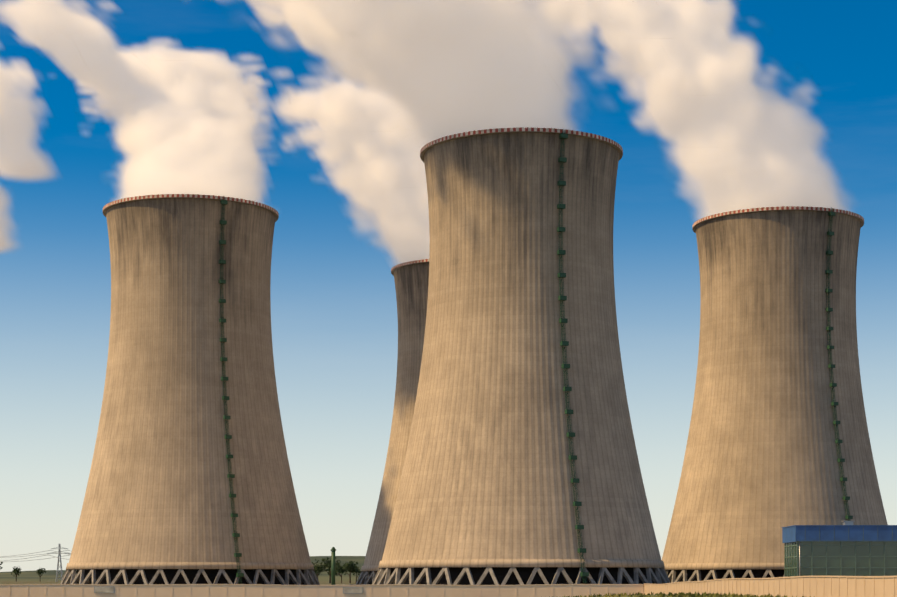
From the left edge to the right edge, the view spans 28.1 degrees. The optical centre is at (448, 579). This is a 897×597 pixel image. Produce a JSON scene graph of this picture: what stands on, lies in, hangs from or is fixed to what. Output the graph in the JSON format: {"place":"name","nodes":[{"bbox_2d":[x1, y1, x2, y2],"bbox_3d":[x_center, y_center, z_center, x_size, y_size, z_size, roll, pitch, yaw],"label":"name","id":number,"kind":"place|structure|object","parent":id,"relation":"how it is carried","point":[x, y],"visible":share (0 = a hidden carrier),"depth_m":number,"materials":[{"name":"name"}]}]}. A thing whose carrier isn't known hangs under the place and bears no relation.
{"place":"outdoors","nodes":[
{"label":"outdoors","id":0,"kind":"place"},
{"bbox_2d":[0,581,355,584],"bbox_3d":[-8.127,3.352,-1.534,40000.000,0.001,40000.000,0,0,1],"label":"ground","id":1,"kind":"structure","parent":0,"point":[59,582],"depth_m":1856.86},
{"bbox_2d":[0,544,70,581],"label":"power line","id":2,"kind":"object","parent":1,"relation":"on","point":[60,556],"visible":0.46,"depth_m":2056.52,"materials":[{"name":"silver metal"}]},
{"bbox_2d":[0,557,369,582],"bbox_3d":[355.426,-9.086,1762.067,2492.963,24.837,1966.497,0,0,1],"label":"tree line","id":3,"kind":"object","parent":1,"relation":"on","point":[352,567],"visible":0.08,"depth_m":1496.01,"materials":[{"name":"green plant"}]},
{"bbox_2d":[60,194,319,584],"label":"cooling tower","id":4,"kind":"structure","parent":1,"relation":"on","point":[190,481],"depth_m":584.76,"materials":[{"name":"concrete"}]},
{"bbox_2d":[0,584,643,596],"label":"perimeter wall","id":5,"kind":"structure","parent":1,"relation":"on","point":[230,590],"depth_m":298.64,"materials":[{"name":"concrete"}]},
{"bbox_2d":[94,587,362,593],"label":"notice plates","id":6,"kind":"object","parent":5,"relation":"attached to","point":[352,590],"depth_m":298.46,"materials":[{"name":"silver metal"}]},
{"bbox_2d":[349,259,428,584],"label":"cooling tower","id":7,"kind":"structure","parent":1,"relation":"on","point":[411,279],"depth_m":708.53,"materials":[{"name":"concrete"}]},
{"bbox_2d":[372,127,670,584],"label":"cooling tower","id":8,"kind":"structure","parent":1,"relation":"on","point":[521,466],"depth_m":499.01,"materials":[{"name":"concrete"}]},
{"bbox_2d":[662,206,887,582],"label":"cooling tower","id":9,"kind":"structure","parent":1,"relation":"on","point":[778,437],"depth_m":604.58,"materials":[{"name":"concrete"}]},
{"bbox_2d":[0,556,365,580],"bbox_3d":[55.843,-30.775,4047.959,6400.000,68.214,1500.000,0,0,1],"label":"distant hill","id":10,"kind":"structure","parent":0,"point":[49,575],"depth_m":3812.22,"materials":[{"name":"green plant"}]},
{"bbox_2d":[0,0,896,571],"label":"sky","id":11,"kind":"structure","parent":0,"point":[321,114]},
{"bbox_2d":[601,595,758,596],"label":"meadow grass","id":12,"kind":"structure","parent":0,"point":[648,596],"depth_m":182.41,"materials":[{"name":"green plant"}]},
{"bbox_2d":[549,591,810,596],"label":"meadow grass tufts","id":13,"kind":"object","parent":12,"relation":"on","point":[681,594],"visible":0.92,"depth_m":172.92,"materials":[{"name":"green plant"}]},
{"bbox_2d":[644,576,896,596],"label":"perimeter wall","id":14,"kind":"structure","parent":0,"point":[841,586],"depth_m":157.01,"materials":[{"name":"beige concrete"}]},
{"label":"yard pavement","id":15,"kind":"structure","parent":0,"visible":0},
{"bbox_2d":[330,547,335,584],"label":"chimney","id":16,"kind":"object","parent":15,"relation":"on","point":[333,550],"visible":0.79,"depth_m":558.40,"materials":[{"name":"paint"}]},
{"bbox_2d":[781,521,896,576],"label":"building","id":17,"kind":"structure","parent":15,"relation":"on","point":[847,548],"depth_m":446.75,"materials":[{"name":"green glass"}]}
]}

